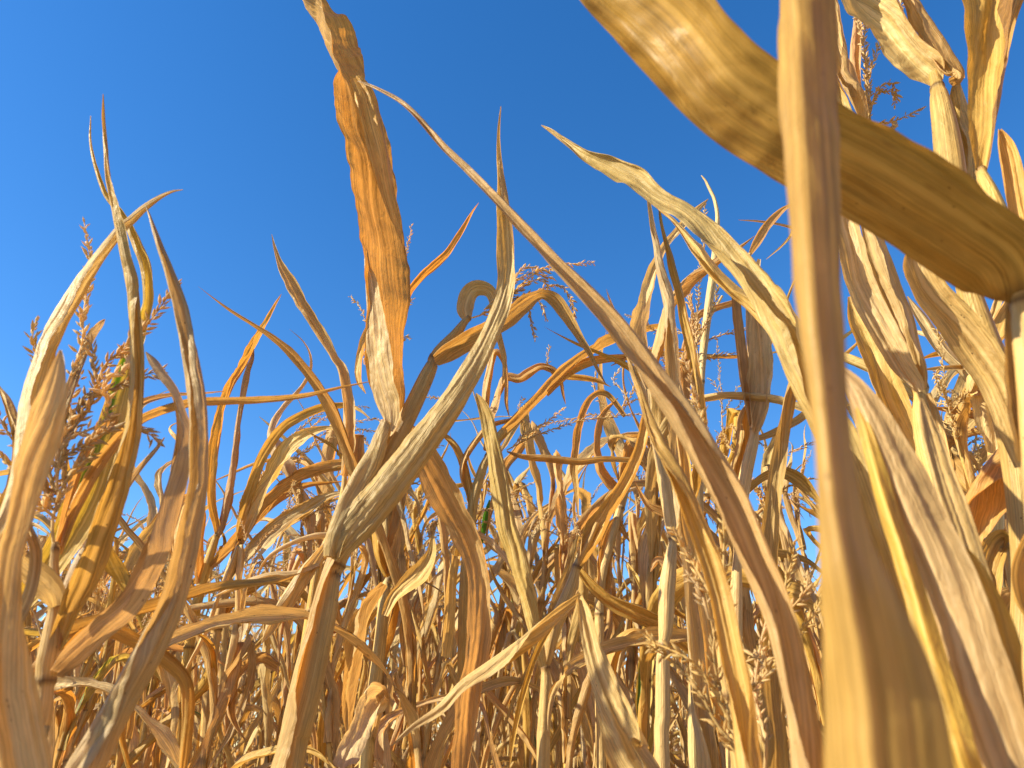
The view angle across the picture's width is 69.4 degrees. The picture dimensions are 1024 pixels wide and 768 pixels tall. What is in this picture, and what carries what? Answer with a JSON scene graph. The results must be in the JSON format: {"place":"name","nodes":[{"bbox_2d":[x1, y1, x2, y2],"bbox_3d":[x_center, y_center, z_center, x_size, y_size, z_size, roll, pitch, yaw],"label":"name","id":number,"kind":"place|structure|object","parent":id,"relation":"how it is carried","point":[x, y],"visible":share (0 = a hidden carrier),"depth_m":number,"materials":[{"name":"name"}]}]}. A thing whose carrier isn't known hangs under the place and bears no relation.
{"place":"outdoors","nodes":[
{"label":"outdoors","id":0,"kind":"place"},
{"bbox_2d":[0,0,1023,746],"label":"sky","id":1,"kind":"structure","parent":0,"point":[229,104],"materials":[{"name":"blue"}]},
{"bbox_3d":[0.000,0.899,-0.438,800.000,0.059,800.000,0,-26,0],"label":"ground","id":2,"kind":"structure","parent":0,"visible":0},
{"bbox_2d":[24,609,100,766],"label":"corn plant","id":3,"kind":"object","parent":2,"relation":"on","point":[31,632],"visible":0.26,"depth_m":1.76,"materials":[{"name":"beige plant"}]},
{"bbox_2d":[30,513,102,713],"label":"corn plant","id":4,"kind":"object","parent":2,"relation":"on","point":[39,603],"visible":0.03,"depth_m":3.12,"materials":[{"name":"beige plant"}]},
{"bbox_2d":[23,519,109,654],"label":"corn plant","id":5,"kind":"object","parent":2,"relation":"on","point":[27,621],"visible":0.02,"depth_m":2.16,"materials":[{"name":"beige plant"}]},
{"bbox_2d":[30,513,104,636],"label":"corn plant","id":6,"kind":"object","parent":2,"relation":"on","point":[43,540],"visible":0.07,"depth_m":2.87,"materials":[{"name":"beige plant"}]},
{"bbox_2d":[30,498,141,748],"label":"corn plant","id":7,"kind":"object","parent":2,"relation":"on","point":[86,605],"visible":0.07,"depth_m":3.10,"materials":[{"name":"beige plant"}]},
{"bbox_2d":[26,517,146,748],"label":"corn plant","id":8,"kind":"object","parent":2,"relation":"on","point":[122,540],"visible":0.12,"depth_m":2.50,"materials":[{"name":"beige plant"}]},
{"bbox_2d":[0,189,182,767],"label":"corn plant","id":9,"kind":"object","parent":2,"relation":"on","point":[38,419],"visible":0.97,"depth_m":0.54,"materials":[{"name":"beige plant"}]},
{"bbox_2d":[31,514,197,767],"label":"corn plant","id":10,"kind":"object","parent":2,"relation":"on","point":[70,717],"visible":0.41,"depth_m":1.61,"materials":[{"name":"beige plant"}]},
{"bbox_2d":[37,539,217,753],"bbox_3d":[-1.455,1.344,2.438,0.673,1.761,0.298,10,-28,-20],"label":"corn plant","id":11,"kind":"object","parent":2,"relation":"on","point":[92,715],"visible":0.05,"depth_m":2.70,"materials":[{"name":"beige plant"}]},
{"bbox_2d":[62,527,197,762],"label":"corn plant","id":12,"kind":"object","parent":2,"relation":"on","point":[138,720],"visible":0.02,"depth_m":3.62,"materials":[{"name":"beige plant"}]},
{"bbox_2d":[54,543,209,767],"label":"corn plant","id":13,"kind":"object","parent":2,"relation":"on","point":[145,761],"visible":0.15,"depth_m":1.80,"materials":[{"name":"beige plant"}]},
{"bbox_2d":[67,460,217,767],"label":"corn plant","id":14,"kind":"object","parent":2,"relation":"on","point":[116,570],"visible":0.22,"depth_m":1.50,"materials":[{"name":"beige plant"}]},
{"bbox_2d":[57,423,241,767],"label":"corn plant","id":15,"kind":"object","parent":2,"relation":"on","point":[66,755],"visible":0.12,"depth_m":1.94,"materials":[{"name":"beige plant"}]},
{"bbox_2d":[55,390,243,759],"bbox_3d":[-1.374,1.043,2.303,0.824,2.182,0.460,9,-27,-17],"label":"corn plant","id":16,"kind":"object","parent":2,"relation":"on","point":[152,508],"visible":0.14,"depth_m":2.49,"materials":[{"name":"beige plant"}]},
{"bbox_2d":[73,460,232,760],"bbox_3d":[-1.081,1.091,2.218,0.432,2.020,0.792,9,-27,-18],"label":"corn plant","id":17,"kind":"object","parent":2,"relation":"on","point":[155,681],"visible":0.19,"depth_m":2.30,"materials":[{"name":"beige plant"}]},
{"bbox_2d":[0,94,369,767],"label":"corn plant","id":18,"kind":"object","parent":2,"relation":"on","point":[99,477],"visible":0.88,"depth_m":0.72,"materials":[{"name":"beige plant"}]},
{"bbox_2d":[54,471,338,767],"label":"corn plant","id":19,"kind":"object","parent":2,"relation":"on","point":[222,695],"visible":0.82,"depth_m":1.49,"materials":[{"name":"beige plant"}]},
{"bbox_2d":[188,591,220,767],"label":"corn plant","id":20,"kind":"object","parent":2,"relation":"on","point":[199,668],"visible":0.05,"depth_m":6.63,"materials":[{"name":"beige plant"}]},
{"bbox_2d":[151,513,287,767],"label":"corn plant","id":21,"kind":"object","parent":2,"relation":"on","point":[159,760],"visible":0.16,"depth_m":3.03,"materials":[{"name":"beige plant"}]},
{"bbox_2d":[162,570,280,767],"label":"corn plant","id":22,"kind":"object","parent":2,"relation":"on","point":[257,684],"visible":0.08,"depth_m":4.28,"materials":[{"name":"beige plant"}]},
{"bbox_2d":[164,569,280,767],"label":"corn plant","id":23,"kind":"object","parent":2,"relation":"on","point":[243,719],"visible":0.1,"depth_m":4.13,"materials":[{"name":"beige plant"}]},
{"bbox_2d":[136,548,343,767],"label":"corn plant","id":24,"kind":"object","parent":2,"relation":"on","point":[242,629],"visible":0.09,"depth_m":3.86,"materials":[{"name":"beige plant"}]},
{"bbox_2d":[212,611,274,767],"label":"corn plant","id":25,"kind":"object","parent":2,"relation":"on","point":[251,762],"visible":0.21,"depth_m":5.18,"materials":[{"name":"beige plant"}]},
{"bbox_2d":[116,331,384,767],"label":"corn plant","id":26,"kind":"object","parent":2,"relation":"on","point":[331,702],"visible":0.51,"depth_m":1.67,"materials":[{"name":"beige plant"}]},
{"bbox_2d":[204,532,301,767],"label":"corn plant","id":27,"kind":"object","parent":2,"relation":"on","point":[276,706],"visible":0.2,"depth_m":3.39,"materials":[{"name":"beige plant"}]},
{"bbox_2d":[170,295,341,767],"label":"corn plant","id":28,"kind":"object","parent":2,"relation":"on","point":[206,564],"visible":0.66,"depth_m":1.77,"materials":[{"name":"beige plant"}]},
{"bbox_2d":[231,558,281,763],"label":"corn plant","id":29,"kind":"object","parent":2,"relation":"on","point":[280,688],"visible":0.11,"depth_m":4.84,"materials":[{"name":"beige plant"}]},
{"bbox_2d":[248,624,272,767],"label":"corn plant","id":30,"kind":"object","parent":2,"relation":"on","point":[259,700],"visible":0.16,"depth_m":5.51,"materials":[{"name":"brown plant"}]},
{"bbox_2d":[213,236,365,645],"bbox_3d":[-0.488,0.692,1.489,0.278,2.083,0.620,7,-27,-15],"label":"corn plant","id":31,"kind":"object","parent":2,"relation":"on","point":[310,570],"visible":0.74,"depth_m":1.52,"materials":[{"name":"beige plant"}]},
{"bbox_2d":[216,463,364,767],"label":"corn plant","id":32,"kind":"object","parent":2,"relation":"on","point":[285,634],"visible":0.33,"depth_m":1.89,"materials":[{"name":"beige plant"}]},
{"bbox_2d":[199,402,382,767],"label":"corn plant","id":33,"kind":"object","parent":2,"relation":"on","point":[256,501],"visible":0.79,"depth_m":1.77,"materials":[{"name":"beige plant"}]},
{"bbox_2d":[273,561,313,767],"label":"corn plant","id":34,"kind":"object","parent":2,"relation":"on","point":[284,657],"visible":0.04,"depth_m":3.80,"materials":[{"name":"beige plant"}]},
{"bbox_2d":[219,465,376,767],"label":"corn plant","id":35,"kind":"object","parent":2,"relation":"on","point":[274,692],"visible":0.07,"depth_m":2.29,"materials":[{"name":"beige plant"}]},
{"bbox_2d":[222,473,375,767],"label":"corn plant","id":36,"kind":"object","parent":2,"relation":"on","point":[257,708],"visible":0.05,"depth_m":3.04,"materials":[{"name":"beige plant"}]},
{"bbox_2d":[204,517,400,767],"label":"corn plant","id":37,"kind":"object","parent":2,"relation":"on","point":[290,530],"visible":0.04,"depth_m":2.86,"materials":[{"name":"beige plant"}]},
{"bbox_2d":[216,424,390,767],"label":"corn plant","id":38,"kind":"object","parent":2,"relation":"on","point":[329,452],"visible":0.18,"depth_m":2.20,"materials":[{"name":"beige plant"}]},
{"bbox_2d":[235,549,398,764],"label":"corn plant","id":39,"kind":"object","parent":2,"relation":"on","point":[296,605],"visible":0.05,"depth_m":2.87,"materials":[{"name":"beige plant"}]},
{"bbox_2d":[316,577,395,762],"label":"corn plant","id":40,"kind":"object","parent":2,"relation":"on","point":[372,624],"visible":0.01,"depth_m":3.05,"materials":[{"name":"beige plant"}]},
{"bbox_2d":[304,545,422,767],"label":"corn plant","id":41,"kind":"object","parent":2,"relation":"on","point":[365,640],"visible":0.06,"depth_m":4.30,"materials":[{"name":"beige plant"}]},
{"bbox_2d":[292,391,437,767],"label":"corn plant","id":42,"kind":"object","parent":2,"relation":"on","point":[377,579],"visible":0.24,"depth_m":2.08,"materials":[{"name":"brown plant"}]},
{"bbox_2d":[167,286,565,767],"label":"corn plant","id":43,"kind":"object","parent":2,"relation":"on","point":[268,614],"visible":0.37,"depth_m":1.33,"materials":[{"name":"beige plant"}]},
{"bbox_2d":[345,565,454,767],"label":"corn plant","id":44,"kind":"object","parent":2,"relation":"on","point":[393,665],"visible":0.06,"depth_m":3.62,"materials":[{"name":"beige plant"}]},
{"bbox_2d":[333,204,477,767],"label":"corn plant","id":45,"kind":"object","parent":2,"relation":"on","point":[357,743],"visible":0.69,"depth_m":1.34,"materials":[{"name":"beige plant"}]},
{"bbox_2d":[31,625,786,767],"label":"distant corn","id":46,"kind":"object","parent":2,"relation":"on","point":[253,717],"visible":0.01,"depth_m":8.47,"materials":[{"name":"beige plant"}]},
{"bbox_2d":[335,482,489,767],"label":"corn plant","id":47,"kind":"object","parent":2,"relation":"on","point":[433,631],"visible":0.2,"depth_m":2.98,"materials":[{"name":"beige plant"}]},
{"bbox_2d":[374,495,458,767],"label":"corn plant","id":48,"kind":"object","parent":2,"relation":"on","point":[439,619],"visible":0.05,"depth_m":2.97,"materials":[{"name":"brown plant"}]},
{"bbox_2d":[397,560,459,754],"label":"corn plant","id":49,"kind":"object","parent":2,"relation":"on","point":[429,654],"visible":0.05,"depth_m":4.27,"materials":[{"name":"beige plant"}]},
{"bbox_2d":[355,434,516,767],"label":"corn plant","id":50,"kind":"object","parent":2,"relation":"on","point":[430,608],"visible":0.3,"depth_m":2.77,"materials":[{"name":"beige plant"}]},
{"bbox_2d":[271,0,605,767],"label":"corn plant","id":51,"kind":"object","parent":2,"relation":"on","point":[399,458],"visible":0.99,"depth_m":1.12,"materials":[{"name":"beige plant"}]},
{"bbox_2d":[422,563,494,762],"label":"corn plant","id":52,"kind":"object","parent":2,"relation":"on","point":[454,650],"visible":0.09,"depth_m":4.26,"materials":[{"name":"beige plant"}]},
{"bbox_2d":[390,486,528,767],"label":"corn plant","id":53,"kind":"object","parent":2,"relation":"on","point":[398,730],"visible":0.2,"depth_m":2.88,"materials":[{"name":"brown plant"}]},
{"bbox_2d":[368,458,566,767],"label":"corn plant","id":54,"kind":"object","parent":2,"relation":"on","point":[440,669],"visible":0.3,"depth_m":1.91,"materials":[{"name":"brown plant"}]},
{"bbox_2d":[423,507,554,759],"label":"corn plant","id":55,"kind":"object","parent":2,"relation":"on","point":[502,745],"visible":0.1,"depth_m":3.46,"materials":[{"name":"beige plant"}]},
{"bbox_2d":[422,473,562,767],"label":"corn plant","id":56,"kind":"object","parent":2,"relation":"on","point":[507,578],"visible":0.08,"depth_m":2.43,"materials":[{"name":"beige plant"}]},
{"bbox_2d":[457,558,536,767],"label":"corn plant","id":57,"kind":"object","parent":2,"relation":"on","point":[502,720],"visible":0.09,"depth_m":3.96,"materials":[{"name":"beige plant"}]},
{"bbox_2d":[452,472,556,766],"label":"corn plant","id":58,"kind":"object","parent":2,"relation":"on","point":[495,619],"visible":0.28,"depth_m":2.51,"materials":[{"name":"beige plant"}]},
{"bbox_2d":[489,605,558,767],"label":"corn plant","id":59,"kind":"object","parent":2,"relation":"on","point":[512,764],"visible":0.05,"depth_m":4.62,"materials":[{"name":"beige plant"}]},
{"bbox_2d":[391,349,688,767],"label":"corn plant","id":60,"kind":"object","parent":2,"relation":"on","point":[624,742],"visible":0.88,"depth_m":1.15,"materials":[{"name":"beige plant"}]},
{"bbox_2d":[426,324,657,767],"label":"corn plant","id":61,"kind":"object","parent":2,"relation":"on","point":[570,368],"visible":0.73,"depth_m":1.63,"materials":[{"name":"beige plant"}]},
{"bbox_2d":[454,450,644,767],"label":"corn plant","id":62,"kind":"object","parent":2,"relation":"on","point":[565,553],"visible":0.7,"depth_m":1.69,"materials":[{"name":"beige plant"}]},
{"bbox_2d":[463,411,636,767],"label":"corn plant","id":63,"kind":"object","parent":2,"relation":"on","point":[505,639],"visible":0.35,"depth_m":2.34,"materials":[{"name":"beige plant"}]},
{"bbox_2d":[516,510,594,767],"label":"corn plant","id":64,"kind":"object","parent":2,"relation":"on","point":[577,753],"visible":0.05,"depth_m":3.99,"materials":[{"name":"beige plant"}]},
{"bbox_2d":[473,390,672,767],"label":"corn plant","id":65,"kind":"object","parent":2,"relation":"on","point":[554,725],"visible":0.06,"depth_m":3.11,"materials":[{"name":"beige plant"}]},
{"bbox_2d":[488,528,671,766],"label":"corn plant","id":66,"kind":"object","parent":2,"relation":"on","point":[553,573],"visible":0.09,"depth_m":3.73,"materials":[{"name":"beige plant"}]},
{"bbox_2d":[527,487,641,767],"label":"corn plant","id":67,"kind":"object","parent":2,"relation":"on","point":[584,496],"visible":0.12,"depth_m":2.83,"materials":[{"name":"beige plant"}]},
{"bbox_2d":[548,508,630,767],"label":"corn plant","id":68,"kind":"object","parent":2,"relation":"on","point":[552,757],"visible":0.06,"depth_m":3.38,"materials":[{"name":"beige plant"}]},
{"bbox_2d":[358,81,823,767],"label":"corn plant","id":69,"kind":"object","parent":2,"relation":"on","point":[720,479],"visible":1,"depth_m":0.59,"materials":[{"name":"beige plant"}]},
{"bbox_2d":[510,465,674,767],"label":"corn plant","id":70,"kind":"object","parent":2,"relation":"on","point":[586,727],"visible":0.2,"depth_m":2.61,"materials":[{"name":"brown plant"}]},
{"bbox_2d":[481,295,722,767],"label":"corn plant","id":71,"kind":"object","parent":2,"relation":"on","point":[606,548],"visible":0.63,"depth_m":1.82,"materials":[{"name":"beige plant"}]},
{"bbox_2d":[477,413,731,767],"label":"corn plant","id":72,"kind":"object","parent":2,"relation":"on","point":[529,716],"visible":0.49,"depth_m":2.09,"materials":[{"name":"beige plant"}]},
{"bbox_2d":[557,331,709,767],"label":"corn plant","id":73,"kind":"object","parent":2,"relation":"on","point":[636,524],"visible":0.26,"depth_m":2.53,"materials":[{"name":"beige plant"}]},
{"bbox_2d":[612,555,687,757],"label":"corn plant","id":74,"kind":"object","parent":2,"relation":"on","point":[672,701],"visible":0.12,"depth_m":3.05,"materials":[{"name":"beige plant"}]},
{"bbox_2d":[625,497,718,767],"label":"corn plant","id":75,"kind":"object","parent":2,"relation":"on","point":[679,763],"visible":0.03,"depth_m":2.71,"materials":[{"name":"beige plant"}]},
{"bbox_2d":[622,313,722,767],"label":"corn plant","id":76,"kind":"object","parent":2,"relation":"on","point":[664,538],"visible":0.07,"depth_m":2.37,"materials":[{"name":"brown plant"}]},
{"bbox_2d":[595,377,760,767],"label":"corn plant","id":77,"kind":"object","parent":2,"relation":"on","point":[681,689],"visible":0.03,"depth_m":2.10,"materials":[{"name":"beige plant"}]},
{"bbox_2d":[671,608,687,759],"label":"corn plant","id":78,"kind":"object","parent":2,"relation":"on","point":[686,712],"visible":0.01,"depth_m":4.16,"materials":[{"name":"beige plant"}]},
{"bbox_2d":[607,199,753,767],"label":"corn plant","id":79,"kind":"object","parent":2,"relation":"on","point":[666,342],"visible":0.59,"depth_m":1.14,"materials":[{"name":"beige plant"}]},
{"bbox_2d":[611,175,776,767],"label":"corn plant","id":80,"kind":"object","parent":2,"relation":"on","point":[708,310],"visible":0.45,"depth_m":1.66,"materials":[{"name":"beige plant"}]},
{"bbox_2d":[604,330,787,726],"bbox_3d":[0.629,0.956,2.223,0.601,2.274,0.486,20,-32,-34],"label":"corn plant","id":81,"kind":"object","parent":2,"relation":"on","point":[681,614],"visible":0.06,"depth_m":2.43,"materials":[{"name":"brown plant"}]},
{"bbox_2d":[600,282,792,767],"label":"corn plant","id":82,"kind":"object","parent":2,"relation":"on","point":[748,639],"visible":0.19,"depth_m":1.66,"materials":[{"name":"beige plant"}]},
{"bbox_2d":[606,323,820,757],"bbox_3d":[0.352,0.810,1.488,0.612,2.006,0.765,2,-10,0],"label":"corn plant","id":83,"kind":"object","parent":2,"relation":"on","point":[648,552],"visible":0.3,"depth_m":1.57,"materials":[{"name":"beige plant"}]},
{"bbox_2d":[670,606,757,767],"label":"corn plant","id":84,"kind":"object","parent":2,"relation":"on","point":[682,745],"visible":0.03,"depth_m":3.42,"materials":[{"name":"beige plant"}]},
{"bbox_2d":[669,457,785,653],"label":"corn plant","id":85,"kind":"object","parent":2,"relation":"on","point":[756,613],"visible":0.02,"depth_m":2.85,"materials":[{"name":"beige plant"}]},
{"bbox_2d":[545,327,912,767],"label":"corn plant","id":86,"kind":"object","parent":2,"relation":"on","point":[622,643],"visible":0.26,"depth_m":1.24,"materials":[{"name":"beige plant"}]},
{"bbox_2d":[674,466,783,638],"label":"corn plant","id":87,"kind":"object","parent":2,"relation":"on","point":[756,602],"visible":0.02,"depth_m":3.03,"materials":[{"name":"beige plant"}]},
{"bbox_2d":[637,402,820,767],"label":"corn plant","id":88,"kind":"object","parent":2,"relation":"on","point":[714,678],"visible":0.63,"depth_m":0.71,"materials":[{"name":"beige plant"}]},
{"bbox_2d":[725,205,818,767],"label":"corn plant","id":89,"kind":"object","parent":2,"relation":"on","point":[755,363],"visible":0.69,"depth_m":1.29,"materials":[{"name":"beige plant"}]},
{"bbox_2d":[541,125,1023,767],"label":"corn plant","id":90,"kind":"object","parent":2,"relation":"on","point":[923,533],"visible":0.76,"depth_m":0.48,"materials":[{"name":"beige plant"}]},
{"bbox_2d":[760,425,822,720],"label":"corn plant","id":91,"kind":"object","parent":2,"relation":"on","point":[795,522],"visible":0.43,"depth_m":2.93,"materials":[{"name":"beige plant"}]},
{"bbox_2d":[778,459,821,712],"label":"corn plant","id":92,"kind":"object","parent":2,"relation":"on","point":[817,558],"visible":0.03,"depth_m":3.34,"materials":[{"name":"beige plant"}]},
{"bbox_2d":[580,0,1023,680],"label":"corn plant","id":93,"kind":"object","parent":2,"relation":"on","point":[708,68],"visible":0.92,"depth_m":0.49,"materials":[{"name":"yellow plant"}]},
{"bbox_2d":[790,499,816,518],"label":"corn plant","id":94,"kind":"object","parent":2,"relation":"on","point":[811,512],"visible":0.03,"depth_m":2.76,"materials":[{"name":"beige plant"}]},
{"bbox_2d":[777,0,955,767],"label":"corn plant","id":95,"kind":"object","parent":2,"relation":"on","point":[884,706],"visible":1,"depth_m":0.22,"materials":[{"name":"beige plant"}]},
{"bbox_2d":[809,330,957,621],"bbox_3d":[1.224,0.755,1.875,0.779,2.328,0.476,-1,-26,2],"label":"corn plant","id":96,"kind":"object","parent":2,"relation":"on","point":[951,374],"depth_m":2.16,"materials":[{"name":"beige plant"}]},
{"bbox_2d":[803,394,975,546],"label":"corn plant","id":97,"kind":"object","parent":2,"relation":"on","point":[809,529],"visible":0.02,"depth_m":1.57,"materials":[{"name":"beige plant"}]},
{"bbox_2d":[836,0,950,484],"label":"corn plant","id":98,"kind":"object","parent":2,"relation":"on","point":[882,322],"visible":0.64,"depth_m":1.02,"materials":[{"name":"beige plant"}]},
{"bbox_2d":[806,300,1001,611],"bbox_3d":[0.896,0.572,1.317,0.587,2.165,0.608,11,-28,-21],"label":"corn plant","id":99,"kind":"object","parent":2,"relation":"on","point":[858,362],"visible":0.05,"depth_m":1.60,"materials":[{"name":"beige plant"}]},
{"bbox_2d":[846,343,986,472],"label":"corn plant","id":100,"kind":"object","parent":2,"relation":"on","point":[981,458],"visible":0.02,"depth_m":1.66,"materials":[{"name":"beige plant"}]},
{"bbox_2d":[841,0,1023,644],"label":"corn plant","id":101,"kind":"object","parent":2,"relation":"on","point":[964,324],"visible":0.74,"depth_m":0.92,"materials":[{"name":"beige plant"}]},
{"bbox_2d":[907,296,1010,594],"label":"corn plant","id":102,"kind":"object","parent":2,"relation":"on","point":[985,497],"visible":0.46,"depth_m":1.00,"materials":[{"name":"beige plant"}]},
{"bbox_2d":[932,302,1009,612],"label":"corn plant","id":103,"kind":"object","parent":2,"relation":"on","point":[964,470],"visible":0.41,"depth_m":1.27,"materials":[{"name":"beige plant"}]},
{"bbox_2d":[962,0,1023,218],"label":"corn plant","id":104,"kind":"object","parent":2,"relation":"on","point":[989,26],"visible":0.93,"depth_m":0.86,"materials":[{"name":"beige plant"}]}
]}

